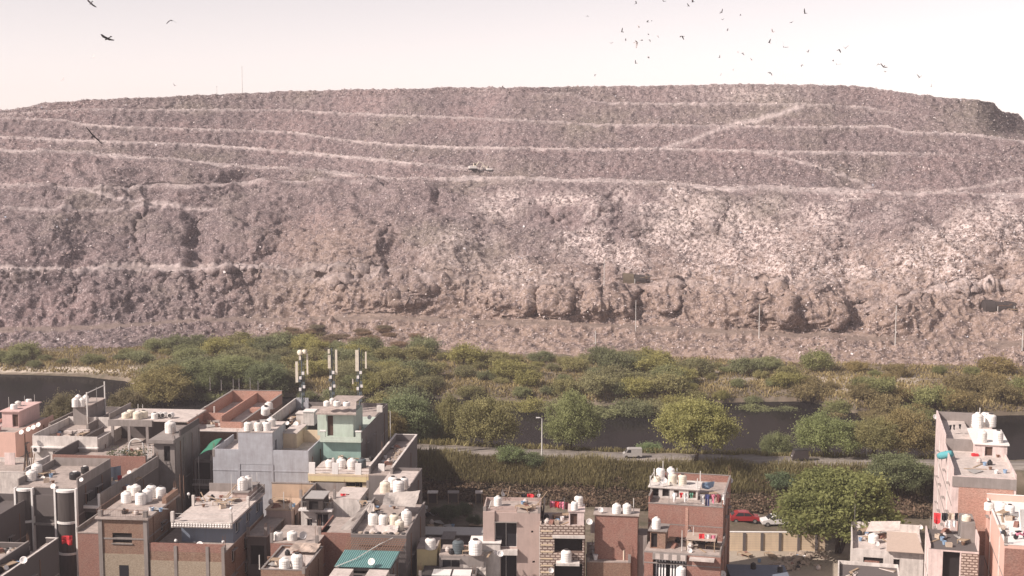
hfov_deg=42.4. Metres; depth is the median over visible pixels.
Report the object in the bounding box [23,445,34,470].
scrap timber
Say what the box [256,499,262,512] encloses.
window
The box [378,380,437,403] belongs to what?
thorn bush
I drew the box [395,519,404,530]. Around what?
water tank
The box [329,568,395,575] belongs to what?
building
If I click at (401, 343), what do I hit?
dry bush
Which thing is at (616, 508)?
water tank
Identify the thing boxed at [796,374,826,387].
thorn bush
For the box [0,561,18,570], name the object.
cot
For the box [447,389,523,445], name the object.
thorn tree
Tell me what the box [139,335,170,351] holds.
thorn bush
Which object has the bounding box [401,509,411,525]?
water tank
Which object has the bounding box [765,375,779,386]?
thorn bush
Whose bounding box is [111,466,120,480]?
curved tin screen
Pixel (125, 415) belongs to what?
water tank
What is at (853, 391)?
thorn bush
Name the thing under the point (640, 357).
thorn bush
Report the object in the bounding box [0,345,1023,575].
ground
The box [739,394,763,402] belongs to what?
thorn bush
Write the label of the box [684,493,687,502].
garment
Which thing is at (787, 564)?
rubble heap
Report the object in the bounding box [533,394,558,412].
thorn bush
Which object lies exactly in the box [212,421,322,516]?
grey blank house
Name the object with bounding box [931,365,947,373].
thorn bush
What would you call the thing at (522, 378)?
thorn bush
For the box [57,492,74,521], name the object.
bay window
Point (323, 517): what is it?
window
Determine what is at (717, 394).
thorn bush
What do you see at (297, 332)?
dry bush
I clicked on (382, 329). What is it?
dry bush
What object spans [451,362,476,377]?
thorn bush
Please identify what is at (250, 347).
thorn bush
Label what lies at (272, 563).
tin sheet
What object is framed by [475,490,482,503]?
yard lean to
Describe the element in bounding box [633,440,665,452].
leafy shrub
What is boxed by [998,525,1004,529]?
crate
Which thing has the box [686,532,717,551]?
fabric shelter
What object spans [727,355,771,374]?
thorn bush
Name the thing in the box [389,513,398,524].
water tank
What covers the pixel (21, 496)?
bay window
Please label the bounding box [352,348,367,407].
antenna mast
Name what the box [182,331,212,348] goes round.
thorn bush
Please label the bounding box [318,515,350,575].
brick wall house
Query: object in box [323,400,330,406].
water tank
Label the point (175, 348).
thorn bush
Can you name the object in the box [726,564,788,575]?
blue yard house
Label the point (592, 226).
loose rubbish
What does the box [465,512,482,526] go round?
yard shrub
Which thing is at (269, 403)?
water tank
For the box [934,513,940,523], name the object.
garment
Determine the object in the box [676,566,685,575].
water tank
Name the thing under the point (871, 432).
thorn tree
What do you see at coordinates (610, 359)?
thorn bush
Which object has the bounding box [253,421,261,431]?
water tank
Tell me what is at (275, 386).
thorn bush
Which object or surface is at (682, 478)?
water tank
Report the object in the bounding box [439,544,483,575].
slate tank house
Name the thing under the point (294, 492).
tan house
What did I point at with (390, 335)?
dry bush
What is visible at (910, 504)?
weed mat
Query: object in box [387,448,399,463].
roof rubble
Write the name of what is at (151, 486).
water tank
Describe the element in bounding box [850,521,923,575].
tin roof house
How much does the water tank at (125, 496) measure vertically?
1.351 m
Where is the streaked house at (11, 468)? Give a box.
[0,453,50,493]
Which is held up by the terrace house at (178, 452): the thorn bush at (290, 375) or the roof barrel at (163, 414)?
the roof barrel at (163, 414)
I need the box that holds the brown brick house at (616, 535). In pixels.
[593,507,647,575]
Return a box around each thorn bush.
[0,350,7,361]
[1,348,29,365]
[4,339,44,359]
[25,359,42,367]
[35,355,53,361]
[55,358,70,363]
[76,350,106,364]
[112,353,125,359]
[118,347,135,353]
[121,348,157,362]
[129,358,180,374]
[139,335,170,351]
[147,358,169,366]
[158,347,173,353]
[162,331,192,350]
[162,358,182,366]
[164,344,208,360]
[169,341,197,352]
[178,350,215,365]
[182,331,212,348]
[183,391,213,399]
[198,333,238,355]
[198,391,224,401]
[211,350,234,359]
[214,345,270,360]
[214,375,238,390]
[215,340,246,354]
[218,329,259,344]
[231,376,243,383]
[233,335,264,348]
[239,345,258,351]
[242,383,265,389]
[246,332,286,353]
[257,350,270,358]
[261,380,293,394]
[262,330,302,347]
[264,353,282,362]
[265,359,281,363]
[269,345,293,356]
[278,353,311,366]
[279,367,310,386]
[289,332,321,349]
[291,347,326,360]
[293,357,330,377]
[296,389,317,399]
[303,336,329,350]
[319,384,358,399]
[321,345,364,362]
[326,340,346,349]
[333,359,349,370]
[333,360,380,381]
[335,379,350,385]
[337,355,374,373]
[339,371,369,386]
[341,341,371,354]
[342,334,383,353]
[349,376,381,395]
[353,350,374,358]
[353,356,380,362]
[356,368,379,381]
[366,390,405,402]
[369,360,392,367]
[370,365,405,387]
[371,344,405,361]
[377,363,410,370]
[378,358,402,365]
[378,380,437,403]
[379,363,415,386]
[381,355,401,363]
[387,344,400,350]
[390,356,437,376]
[392,373,416,386]
[399,343,437,361]
[399,380,434,391]
[405,334,445,355]
[408,373,445,388]
[412,357,451,376]
[434,352,447,360]
[435,361,448,367]
[444,340,490,364]
[450,383,487,399]
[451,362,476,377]
[471,360,487,368]
[474,368,496,379]
[481,349,514,365]
[484,355,532,379]
[492,376,509,383]
[509,353,522,361]
[509,365,545,387]
[511,384,533,397]
[512,395,548,412]
[522,362,544,372]
[525,349,559,361]
[530,360,545,366]
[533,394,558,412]
[538,385,555,394]
[543,375,580,394]
[545,361,559,370]
[553,372,572,380]
[555,356,568,363]
[558,355,594,370]
[573,369,619,395]
[576,353,595,363]
[585,343,615,364]
[586,366,602,373]
[592,404,624,419]
[593,345,641,371]
[593,360,636,383]
[604,381,630,394]
[607,395,657,417]
[616,373,654,399]
[619,348,639,357]
[628,368,648,378]
[628,395,666,412]
[633,345,671,360]
[633,350,676,373]
[635,352,658,372]
[641,369,688,394]
[648,359,690,381]
[648,401,667,415]
[650,391,690,405]
[654,363,700,380]
[673,356,722,375]
[676,387,711,400]
[681,382,701,390]
[702,372,718,379]
[710,361,721,367]
[711,389,730,399]
[717,366,734,371]
[726,376,746,386]
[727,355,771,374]
[735,399,775,412]
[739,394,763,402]
[752,370,769,378]
[756,353,785,368]
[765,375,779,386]
[768,369,810,388]
[769,403,797,411]
[772,362,807,375]
[786,381,840,402]
[796,346,838,370]
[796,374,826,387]
[817,396,854,413]
[823,381,840,389]
[827,410,848,419]
[842,359,870,370]
[843,379,881,399]
[848,372,885,387]
[855,407,888,419]
[860,373,899,395]
[864,388,903,414]
[866,369,881,375]
[879,360,912,376]
[880,372,901,382]
[883,383,913,401]
[889,402,932,418]
[902,401,939,417]
[903,381,960,409]
[914,407,941,421]
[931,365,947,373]
[937,387,978,409]
[940,386,962,392]
[942,370,965,388]
[948,369,998,392]
[962,365,983,373]
[966,390,981,399]
[972,352,1021,373]
[975,369,1011,383]
[980,378,1023,402]
[1003,372,1023,395]
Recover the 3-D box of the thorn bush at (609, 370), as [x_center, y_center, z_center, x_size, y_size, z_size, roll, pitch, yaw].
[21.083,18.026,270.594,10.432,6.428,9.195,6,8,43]
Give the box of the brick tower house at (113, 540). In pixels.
[76,482,264,575]
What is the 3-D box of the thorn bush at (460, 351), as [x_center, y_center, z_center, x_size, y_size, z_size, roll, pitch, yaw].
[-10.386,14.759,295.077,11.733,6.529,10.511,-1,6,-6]
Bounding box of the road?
[417,445,1023,469]
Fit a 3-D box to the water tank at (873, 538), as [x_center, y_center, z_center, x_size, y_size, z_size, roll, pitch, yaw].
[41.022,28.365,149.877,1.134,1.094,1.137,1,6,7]
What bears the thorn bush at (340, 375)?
on the ground at (829, 565)
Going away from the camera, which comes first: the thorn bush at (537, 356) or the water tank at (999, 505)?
the water tank at (999, 505)
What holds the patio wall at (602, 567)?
on the ground at (829, 565)
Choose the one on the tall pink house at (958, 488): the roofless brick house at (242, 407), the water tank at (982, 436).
the water tank at (982, 436)
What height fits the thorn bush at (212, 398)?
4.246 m
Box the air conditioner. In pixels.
[32,446,41,451]
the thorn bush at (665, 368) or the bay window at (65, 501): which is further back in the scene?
the thorn bush at (665, 368)
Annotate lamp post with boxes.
[536,417,542,456]
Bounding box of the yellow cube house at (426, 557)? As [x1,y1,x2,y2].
[417,537,440,575]
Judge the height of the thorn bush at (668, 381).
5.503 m
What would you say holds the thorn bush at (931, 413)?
on the ground at (829, 565)
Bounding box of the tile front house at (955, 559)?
[924,513,979,575]
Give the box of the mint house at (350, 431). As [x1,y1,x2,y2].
[316,395,382,461]
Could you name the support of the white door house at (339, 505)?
on the ground at (829, 565)
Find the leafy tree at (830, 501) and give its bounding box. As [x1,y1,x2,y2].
[767,464,923,553]
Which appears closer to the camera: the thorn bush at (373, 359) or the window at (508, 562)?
the window at (508, 562)
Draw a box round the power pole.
[895,305,896,344]
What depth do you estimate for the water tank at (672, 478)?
145.26 m
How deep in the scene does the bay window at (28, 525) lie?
148.08 m
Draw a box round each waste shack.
[622,273,656,284]
[981,300,1023,311]
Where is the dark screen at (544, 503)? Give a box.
[542,496,545,521]
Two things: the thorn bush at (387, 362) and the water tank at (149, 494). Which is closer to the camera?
the water tank at (149, 494)
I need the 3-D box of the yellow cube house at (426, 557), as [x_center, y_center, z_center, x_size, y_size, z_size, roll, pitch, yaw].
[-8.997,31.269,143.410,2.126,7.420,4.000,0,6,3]
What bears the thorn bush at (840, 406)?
on the ground at (829, 565)
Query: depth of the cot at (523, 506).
141.89 m
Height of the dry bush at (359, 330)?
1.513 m
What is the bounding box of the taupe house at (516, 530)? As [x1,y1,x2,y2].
[483,495,541,575]
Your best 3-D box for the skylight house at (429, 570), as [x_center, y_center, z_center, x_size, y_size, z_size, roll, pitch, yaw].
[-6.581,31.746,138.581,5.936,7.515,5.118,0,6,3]
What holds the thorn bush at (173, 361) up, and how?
on the ground at (829, 565)
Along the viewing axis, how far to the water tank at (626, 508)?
140.97 m
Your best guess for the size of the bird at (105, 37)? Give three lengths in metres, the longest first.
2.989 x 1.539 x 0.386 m
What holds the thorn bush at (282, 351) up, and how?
on the ground at (829, 565)
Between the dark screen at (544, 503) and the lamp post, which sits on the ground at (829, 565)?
the lamp post
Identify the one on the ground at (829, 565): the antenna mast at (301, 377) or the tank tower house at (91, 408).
the tank tower house at (91, 408)
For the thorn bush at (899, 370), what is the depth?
281.50 m
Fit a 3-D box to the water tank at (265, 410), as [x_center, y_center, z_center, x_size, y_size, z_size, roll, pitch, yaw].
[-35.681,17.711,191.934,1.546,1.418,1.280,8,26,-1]
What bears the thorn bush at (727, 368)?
on the ground at (829, 565)
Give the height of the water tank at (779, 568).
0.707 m
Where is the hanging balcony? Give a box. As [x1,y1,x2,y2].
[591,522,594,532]
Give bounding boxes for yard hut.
[441,531,455,544]
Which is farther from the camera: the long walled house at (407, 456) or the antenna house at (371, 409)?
the antenna house at (371, 409)
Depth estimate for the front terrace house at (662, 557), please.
138.00 m
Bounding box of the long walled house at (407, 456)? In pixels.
[369,433,417,499]
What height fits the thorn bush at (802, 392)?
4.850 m
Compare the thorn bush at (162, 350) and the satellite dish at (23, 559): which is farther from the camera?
the thorn bush at (162, 350)
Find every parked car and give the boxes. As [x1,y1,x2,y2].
[730,510,759,523]
[760,513,787,526]
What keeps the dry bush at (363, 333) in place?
on the landfill hill
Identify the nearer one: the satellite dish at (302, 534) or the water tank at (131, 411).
the satellite dish at (302, 534)
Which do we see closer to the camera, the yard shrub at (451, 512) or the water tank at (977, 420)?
the water tank at (977, 420)
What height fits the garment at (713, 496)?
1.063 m
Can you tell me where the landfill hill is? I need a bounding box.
[0,83,1023,367]
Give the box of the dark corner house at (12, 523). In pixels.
[0,493,25,541]
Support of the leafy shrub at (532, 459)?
on the ground at (829, 565)
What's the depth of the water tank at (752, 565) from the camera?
146.53 m
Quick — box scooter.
[1013,527,1023,538]
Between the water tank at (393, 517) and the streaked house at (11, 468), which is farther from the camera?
the streaked house at (11, 468)
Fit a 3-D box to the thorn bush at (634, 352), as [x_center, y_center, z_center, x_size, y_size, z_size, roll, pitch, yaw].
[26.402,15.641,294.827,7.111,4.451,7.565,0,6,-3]
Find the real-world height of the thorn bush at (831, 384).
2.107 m
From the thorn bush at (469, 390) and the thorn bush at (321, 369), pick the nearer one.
the thorn bush at (469, 390)
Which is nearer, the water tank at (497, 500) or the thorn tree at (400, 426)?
the water tank at (497, 500)
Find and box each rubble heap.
[64,429,89,435]
[768,560,801,571]
[776,550,827,559]
[777,555,816,565]
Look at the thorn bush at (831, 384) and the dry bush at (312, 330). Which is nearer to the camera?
the thorn bush at (831, 384)
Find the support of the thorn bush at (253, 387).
on the ground at (829, 565)
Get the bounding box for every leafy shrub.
[492,443,527,462]
[518,449,546,466]
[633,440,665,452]
[763,468,796,490]
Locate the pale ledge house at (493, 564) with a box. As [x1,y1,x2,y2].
[470,536,501,575]
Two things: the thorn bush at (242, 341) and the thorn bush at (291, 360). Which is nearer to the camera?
the thorn bush at (291, 360)
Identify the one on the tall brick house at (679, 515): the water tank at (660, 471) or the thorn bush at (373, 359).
the water tank at (660, 471)
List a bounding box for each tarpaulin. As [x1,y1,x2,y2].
[289,542,320,551]
[340,503,373,529]
[369,525,398,533]
[383,490,419,506]
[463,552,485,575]
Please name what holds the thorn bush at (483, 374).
on the ground at (829, 565)
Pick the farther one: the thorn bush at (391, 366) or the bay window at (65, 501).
the thorn bush at (391, 366)
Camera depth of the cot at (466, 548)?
140.60 m
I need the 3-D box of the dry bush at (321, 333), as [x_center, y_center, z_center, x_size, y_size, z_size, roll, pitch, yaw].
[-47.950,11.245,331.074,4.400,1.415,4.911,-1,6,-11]
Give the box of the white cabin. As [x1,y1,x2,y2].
[302,409,317,425]
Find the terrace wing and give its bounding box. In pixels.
[83,454,158,520]
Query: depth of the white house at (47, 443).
175.46 m
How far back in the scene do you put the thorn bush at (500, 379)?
275.03 m
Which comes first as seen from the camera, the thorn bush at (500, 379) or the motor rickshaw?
the motor rickshaw
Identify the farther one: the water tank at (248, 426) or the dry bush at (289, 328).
the dry bush at (289, 328)
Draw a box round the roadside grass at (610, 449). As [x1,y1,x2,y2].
[417,437,934,458]
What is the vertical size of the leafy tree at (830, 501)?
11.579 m
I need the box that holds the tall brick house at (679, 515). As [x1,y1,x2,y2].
[648,466,731,575]
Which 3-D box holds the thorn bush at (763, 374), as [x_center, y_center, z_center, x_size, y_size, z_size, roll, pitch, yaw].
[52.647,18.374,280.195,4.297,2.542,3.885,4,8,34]
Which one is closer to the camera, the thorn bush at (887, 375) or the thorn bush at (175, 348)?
the thorn bush at (887, 375)
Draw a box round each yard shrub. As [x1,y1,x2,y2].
[430,507,441,514]
[435,501,460,521]
[457,501,476,515]
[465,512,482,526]
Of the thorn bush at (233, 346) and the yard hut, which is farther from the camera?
the thorn bush at (233, 346)
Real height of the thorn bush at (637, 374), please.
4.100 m
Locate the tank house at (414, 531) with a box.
[350,497,425,575]
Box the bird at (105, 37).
[100,34,113,40]
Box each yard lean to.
[427,490,437,502]
[447,490,458,502]
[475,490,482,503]
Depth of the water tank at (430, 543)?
140.34 m
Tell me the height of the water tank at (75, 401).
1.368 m
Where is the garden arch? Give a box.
[128,438,143,452]
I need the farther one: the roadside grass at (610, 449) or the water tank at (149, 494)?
the roadside grass at (610, 449)
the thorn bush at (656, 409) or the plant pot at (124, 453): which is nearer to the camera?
the plant pot at (124, 453)
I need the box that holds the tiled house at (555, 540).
[539,504,584,575]
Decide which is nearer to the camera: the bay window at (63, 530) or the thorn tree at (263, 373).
the bay window at (63, 530)
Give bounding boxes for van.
[622,447,641,458]
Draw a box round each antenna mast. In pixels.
[295,349,310,410]
[328,348,337,400]
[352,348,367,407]
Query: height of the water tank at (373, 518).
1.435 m
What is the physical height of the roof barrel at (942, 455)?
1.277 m
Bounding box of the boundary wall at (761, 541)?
[729,531,824,550]
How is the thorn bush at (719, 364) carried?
on the ground at (829, 565)
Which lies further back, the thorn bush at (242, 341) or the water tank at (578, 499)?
the thorn bush at (242, 341)
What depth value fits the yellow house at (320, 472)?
163.25 m
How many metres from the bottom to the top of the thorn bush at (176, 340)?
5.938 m
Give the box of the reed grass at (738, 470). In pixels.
[417,444,933,497]
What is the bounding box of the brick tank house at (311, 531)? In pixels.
[270,525,330,575]
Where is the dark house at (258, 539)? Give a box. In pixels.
[246,516,283,575]
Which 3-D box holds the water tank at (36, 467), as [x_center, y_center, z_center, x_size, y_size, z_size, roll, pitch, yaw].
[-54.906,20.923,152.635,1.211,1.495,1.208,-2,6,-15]
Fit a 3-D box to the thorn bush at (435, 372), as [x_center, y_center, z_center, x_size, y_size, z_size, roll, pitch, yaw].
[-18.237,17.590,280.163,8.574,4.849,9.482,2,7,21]
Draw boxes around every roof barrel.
[161,412,166,417]
[167,412,174,417]
[937,451,953,458]
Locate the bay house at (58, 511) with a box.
[13,457,110,575]
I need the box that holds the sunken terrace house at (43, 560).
[0,537,59,575]
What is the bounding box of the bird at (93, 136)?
[86,127,101,143]
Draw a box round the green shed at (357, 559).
[334,537,406,575]
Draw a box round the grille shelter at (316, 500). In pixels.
[305,490,329,509]
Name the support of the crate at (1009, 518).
on the brick house at (1003, 556)
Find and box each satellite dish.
[20,556,26,564]
[299,531,306,538]
[368,558,374,565]
[497,550,503,556]
[586,518,592,524]
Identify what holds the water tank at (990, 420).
on the tall pink house at (958, 488)
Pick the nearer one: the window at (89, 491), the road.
the window at (89, 491)
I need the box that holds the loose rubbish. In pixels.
[0,84,1023,361]
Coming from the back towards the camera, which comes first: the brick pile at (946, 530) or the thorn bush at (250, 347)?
the thorn bush at (250, 347)
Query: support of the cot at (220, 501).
on the brick tower house at (113, 540)
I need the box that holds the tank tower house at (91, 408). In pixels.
[48,381,119,431]
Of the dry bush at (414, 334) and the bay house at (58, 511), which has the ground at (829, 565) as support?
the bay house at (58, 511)
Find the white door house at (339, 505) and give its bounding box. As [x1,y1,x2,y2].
[298,474,368,525]
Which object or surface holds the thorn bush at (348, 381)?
on the ground at (829, 565)
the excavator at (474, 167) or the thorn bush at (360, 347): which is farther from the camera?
the excavator at (474, 167)
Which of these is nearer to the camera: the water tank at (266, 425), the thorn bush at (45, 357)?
the water tank at (266, 425)
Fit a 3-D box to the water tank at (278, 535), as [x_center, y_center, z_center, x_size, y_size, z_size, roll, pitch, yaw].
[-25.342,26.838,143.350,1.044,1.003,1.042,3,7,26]
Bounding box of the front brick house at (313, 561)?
[261,545,322,575]
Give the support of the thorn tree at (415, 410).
on the ground at (829, 565)
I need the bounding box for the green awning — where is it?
[198,438,221,495]
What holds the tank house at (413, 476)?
on the ground at (829, 565)
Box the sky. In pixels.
[0,0,1023,119]
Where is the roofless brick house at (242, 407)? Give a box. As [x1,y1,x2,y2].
[187,390,282,454]
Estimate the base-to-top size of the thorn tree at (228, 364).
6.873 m
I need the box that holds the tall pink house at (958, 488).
[932,410,1016,575]
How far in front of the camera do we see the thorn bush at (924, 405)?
253.56 m
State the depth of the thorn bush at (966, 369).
281.92 m
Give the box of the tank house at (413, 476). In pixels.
[374,467,422,503]
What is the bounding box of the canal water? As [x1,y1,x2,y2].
[0,374,1023,459]
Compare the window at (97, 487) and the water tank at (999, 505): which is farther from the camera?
the window at (97, 487)
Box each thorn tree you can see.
[40,387,81,419]
[106,384,152,407]
[125,360,201,405]
[175,357,222,395]
[202,353,262,383]
[242,361,290,388]
[378,387,445,442]
[388,408,409,440]
[428,391,465,443]
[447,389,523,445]
[535,387,605,448]
[648,392,748,463]
[758,430,796,454]
[787,408,867,455]
[849,412,905,453]
[862,449,933,496]
[880,403,935,455]
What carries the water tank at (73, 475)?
on the bay house at (58, 511)
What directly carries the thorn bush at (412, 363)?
on the ground at (829, 565)
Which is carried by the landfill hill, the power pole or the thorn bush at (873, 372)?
the power pole
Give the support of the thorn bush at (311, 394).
on the ground at (829, 565)
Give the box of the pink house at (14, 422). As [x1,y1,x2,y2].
[0,401,53,457]
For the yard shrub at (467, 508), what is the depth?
178.47 m
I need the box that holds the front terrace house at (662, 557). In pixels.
[644,523,725,575]
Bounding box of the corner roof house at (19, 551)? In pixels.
[0,534,29,573]
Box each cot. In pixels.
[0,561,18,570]
[38,470,55,476]
[212,500,229,505]
[269,558,280,562]
[271,497,286,500]
[462,546,468,554]
[515,504,531,511]
[552,513,568,519]
[700,491,717,497]
[705,543,723,548]
[737,551,752,558]
[764,552,776,559]
[995,509,1009,516]
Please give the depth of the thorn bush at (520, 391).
265.44 m
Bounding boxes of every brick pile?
[271,503,281,507]
[671,542,678,548]
[940,528,950,532]
[1013,521,1018,527]
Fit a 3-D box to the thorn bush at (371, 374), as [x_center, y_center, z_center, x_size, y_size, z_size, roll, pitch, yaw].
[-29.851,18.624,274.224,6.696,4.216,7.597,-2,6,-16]
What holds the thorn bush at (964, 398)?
on the ground at (829, 565)
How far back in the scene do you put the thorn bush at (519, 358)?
297.91 m
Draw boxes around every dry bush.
[282,326,298,330]
[285,330,302,334]
[304,328,323,333]
[309,323,324,329]
[314,331,329,334]
[316,335,332,339]
[321,337,341,342]
[333,333,350,338]
[352,328,369,332]
[354,331,373,335]
[365,334,382,339]
[374,326,391,331]
[377,324,391,329]
[381,332,398,336]
[389,341,408,345]
[408,333,424,337]
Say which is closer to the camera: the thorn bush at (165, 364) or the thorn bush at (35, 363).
the thorn bush at (165, 364)
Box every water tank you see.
[10,403,17,409]
[26,469,38,481]
[31,462,42,476]
[69,471,80,479]
[72,397,78,407]
[79,397,84,406]
[81,465,88,473]
[121,490,130,503]
[122,412,129,418]
[127,408,134,416]
[130,484,140,495]
[133,411,142,419]
[135,491,145,505]
[141,410,147,417]
[142,488,152,502]
[146,483,155,497]
[151,412,159,418]
[156,485,165,498]
[165,420,177,433]
[237,476,247,490]
[244,421,252,431]
[244,475,251,487]
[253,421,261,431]
[261,405,270,415]
[262,421,270,430]
[265,401,273,409]
[267,417,275,426]
[274,530,284,540]
[279,556,289,568]
[287,530,297,540]
[291,552,302,568]
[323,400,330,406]
[326,458,334,468]
[333,400,340,406]
[337,457,345,468]
[343,401,349,406]
[347,458,356,469]
[358,457,365,467]
[368,511,377,525]
[378,513,387,525]
[380,480,389,493]
[388,475,397,487]
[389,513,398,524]
[393,478,403,491]
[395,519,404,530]
[399,476,407,488]
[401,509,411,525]
[425,537,435,549]
[452,538,463,554]
[469,538,483,555]
[494,495,502,506]
[560,548,571,562]
[571,500,578,510]
[574,495,584,506]
[612,503,620,513]
[623,503,630,513]
[651,516,660,529]
[654,475,660,481]
[656,466,664,479]
[667,466,674,477]
[668,472,676,485]
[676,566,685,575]
[678,473,686,485]
[750,562,755,568]
[777,565,782,572]
[868,533,878,543]
[962,514,970,521]
[971,412,983,428]
[978,430,986,442]
[981,411,988,421]
[984,501,993,510]
[985,413,995,427]
[991,429,1002,442]
[995,501,1006,511]
[1005,504,1014,514]
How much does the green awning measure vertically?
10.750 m
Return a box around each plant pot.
[106,447,116,455]
[118,443,130,455]
[127,449,137,455]
[133,447,143,455]
[141,446,152,459]
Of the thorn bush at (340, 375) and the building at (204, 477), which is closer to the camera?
the building at (204, 477)
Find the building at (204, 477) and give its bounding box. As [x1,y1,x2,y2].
[192,432,237,502]
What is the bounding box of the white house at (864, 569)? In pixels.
[838,560,899,575]
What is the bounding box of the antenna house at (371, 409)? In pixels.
[289,402,387,448]
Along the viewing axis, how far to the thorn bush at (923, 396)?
254.54 m
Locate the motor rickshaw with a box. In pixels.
[791,448,808,460]
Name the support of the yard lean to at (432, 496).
on the ground at (829, 565)
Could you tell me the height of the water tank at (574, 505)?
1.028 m
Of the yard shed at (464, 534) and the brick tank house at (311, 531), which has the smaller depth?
the brick tank house at (311, 531)
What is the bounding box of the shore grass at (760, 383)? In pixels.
[0,345,1023,411]
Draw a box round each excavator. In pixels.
[468,162,484,169]
[480,165,492,170]
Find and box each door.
[13,414,18,426]
[327,416,332,435]
[570,513,576,524]
[689,491,695,497]
[985,447,992,455]
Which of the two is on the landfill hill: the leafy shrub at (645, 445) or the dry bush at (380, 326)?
the dry bush at (380, 326)
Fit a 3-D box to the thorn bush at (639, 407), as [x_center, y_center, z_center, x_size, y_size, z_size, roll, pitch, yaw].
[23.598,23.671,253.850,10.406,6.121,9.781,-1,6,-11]
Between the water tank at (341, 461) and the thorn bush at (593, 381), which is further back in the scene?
the thorn bush at (593, 381)
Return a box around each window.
[17,491,31,520]
[26,523,32,550]
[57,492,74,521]
[58,524,75,552]
[59,555,76,575]
[85,490,92,502]
[95,483,103,495]
[119,565,128,575]
[232,547,237,561]
[235,518,242,531]
[246,508,252,522]
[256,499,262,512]
[306,518,312,524]
[315,513,328,525]
[441,558,460,566]
[494,521,516,546]
[501,555,516,575]
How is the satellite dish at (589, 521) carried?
attached to the tiled house at (555, 540)
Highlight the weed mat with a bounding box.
[422,467,933,518]
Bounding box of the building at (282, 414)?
[270,398,308,429]
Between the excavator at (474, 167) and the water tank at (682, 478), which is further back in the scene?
the excavator at (474, 167)
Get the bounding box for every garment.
[61,535,71,544]
[550,501,554,507]
[555,501,559,508]
[559,502,563,509]
[672,493,676,501]
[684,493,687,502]
[700,494,703,503]
[702,481,713,488]
[705,494,709,505]
[711,494,715,503]
[716,494,720,502]
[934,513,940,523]
[942,513,947,521]
[945,520,950,527]
[947,513,953,519]
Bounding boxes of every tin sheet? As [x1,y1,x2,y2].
[267,561,278,565]
[966,469,982,473]
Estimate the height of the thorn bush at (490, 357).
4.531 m
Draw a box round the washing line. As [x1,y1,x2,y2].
[502,489,538,500]
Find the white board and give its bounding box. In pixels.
[1019,509,1023,531]
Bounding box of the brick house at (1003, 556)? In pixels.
[984,493,1023,575]
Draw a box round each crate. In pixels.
[219,504,225,508]
[945,542,952,546]
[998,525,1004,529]
[1005,515,1012,520]
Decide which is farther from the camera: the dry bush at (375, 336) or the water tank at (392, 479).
the dry bush at (375, 336)
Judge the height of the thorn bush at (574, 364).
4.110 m
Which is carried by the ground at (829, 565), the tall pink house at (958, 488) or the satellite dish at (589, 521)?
the tall pink house at (958, 488)
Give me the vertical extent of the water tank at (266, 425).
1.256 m
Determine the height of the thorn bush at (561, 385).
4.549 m
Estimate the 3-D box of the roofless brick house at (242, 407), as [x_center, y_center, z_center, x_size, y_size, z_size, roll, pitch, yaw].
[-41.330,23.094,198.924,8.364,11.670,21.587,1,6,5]
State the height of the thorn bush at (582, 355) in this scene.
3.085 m
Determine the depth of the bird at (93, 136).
157.24 m
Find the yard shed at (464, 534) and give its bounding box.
[425,526,482,547]
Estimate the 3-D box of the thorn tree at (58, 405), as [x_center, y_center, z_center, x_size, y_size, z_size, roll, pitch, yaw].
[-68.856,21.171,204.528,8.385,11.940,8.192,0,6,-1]
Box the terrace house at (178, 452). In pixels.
[52,402,205,516]
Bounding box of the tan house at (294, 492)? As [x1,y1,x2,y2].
[265,482,315,525]
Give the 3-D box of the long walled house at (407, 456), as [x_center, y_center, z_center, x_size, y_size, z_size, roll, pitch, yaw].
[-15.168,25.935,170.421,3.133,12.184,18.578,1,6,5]
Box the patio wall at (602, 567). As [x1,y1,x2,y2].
[586,542,630,575]
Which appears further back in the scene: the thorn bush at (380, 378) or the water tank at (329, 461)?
the thorn bush at (380, 378)
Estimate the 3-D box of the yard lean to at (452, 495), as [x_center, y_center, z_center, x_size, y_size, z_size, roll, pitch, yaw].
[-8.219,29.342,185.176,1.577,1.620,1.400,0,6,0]
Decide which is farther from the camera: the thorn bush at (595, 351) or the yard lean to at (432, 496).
the thorn bush at (595, 351)
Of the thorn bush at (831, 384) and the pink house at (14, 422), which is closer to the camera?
the pink house at (14, 422)
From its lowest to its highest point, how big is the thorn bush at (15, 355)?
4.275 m
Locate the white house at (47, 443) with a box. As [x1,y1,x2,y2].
[30,416,121,460]
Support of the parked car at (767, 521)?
on the ground at (829, 565)
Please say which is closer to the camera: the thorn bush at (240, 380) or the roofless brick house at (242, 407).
the roofless brick house at (242, 407)
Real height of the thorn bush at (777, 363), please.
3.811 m
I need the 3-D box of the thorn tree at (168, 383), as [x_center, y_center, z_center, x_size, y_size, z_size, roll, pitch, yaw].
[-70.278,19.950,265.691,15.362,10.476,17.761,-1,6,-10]
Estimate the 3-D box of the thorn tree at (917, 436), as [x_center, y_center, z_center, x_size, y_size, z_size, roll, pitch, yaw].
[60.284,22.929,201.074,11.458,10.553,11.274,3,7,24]
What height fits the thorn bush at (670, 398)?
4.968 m
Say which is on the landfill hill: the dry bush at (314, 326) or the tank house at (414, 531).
the dry bush at (314, 326)
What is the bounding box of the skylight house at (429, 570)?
[419,565,477,575]
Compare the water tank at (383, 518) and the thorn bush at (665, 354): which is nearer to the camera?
the water tank at (383, 518)
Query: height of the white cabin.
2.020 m
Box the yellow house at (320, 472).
[308,454,384,486]
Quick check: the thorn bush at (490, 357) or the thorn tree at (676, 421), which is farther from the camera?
the thorn bush at (490, 357)
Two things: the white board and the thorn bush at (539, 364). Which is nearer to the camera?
the white board
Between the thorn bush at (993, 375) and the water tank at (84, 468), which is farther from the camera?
the thorn bush at (993, 375)
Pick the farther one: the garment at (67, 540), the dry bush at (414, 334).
the dry bush at (414, 334)
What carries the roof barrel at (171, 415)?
on the terrace house at (178, 452)

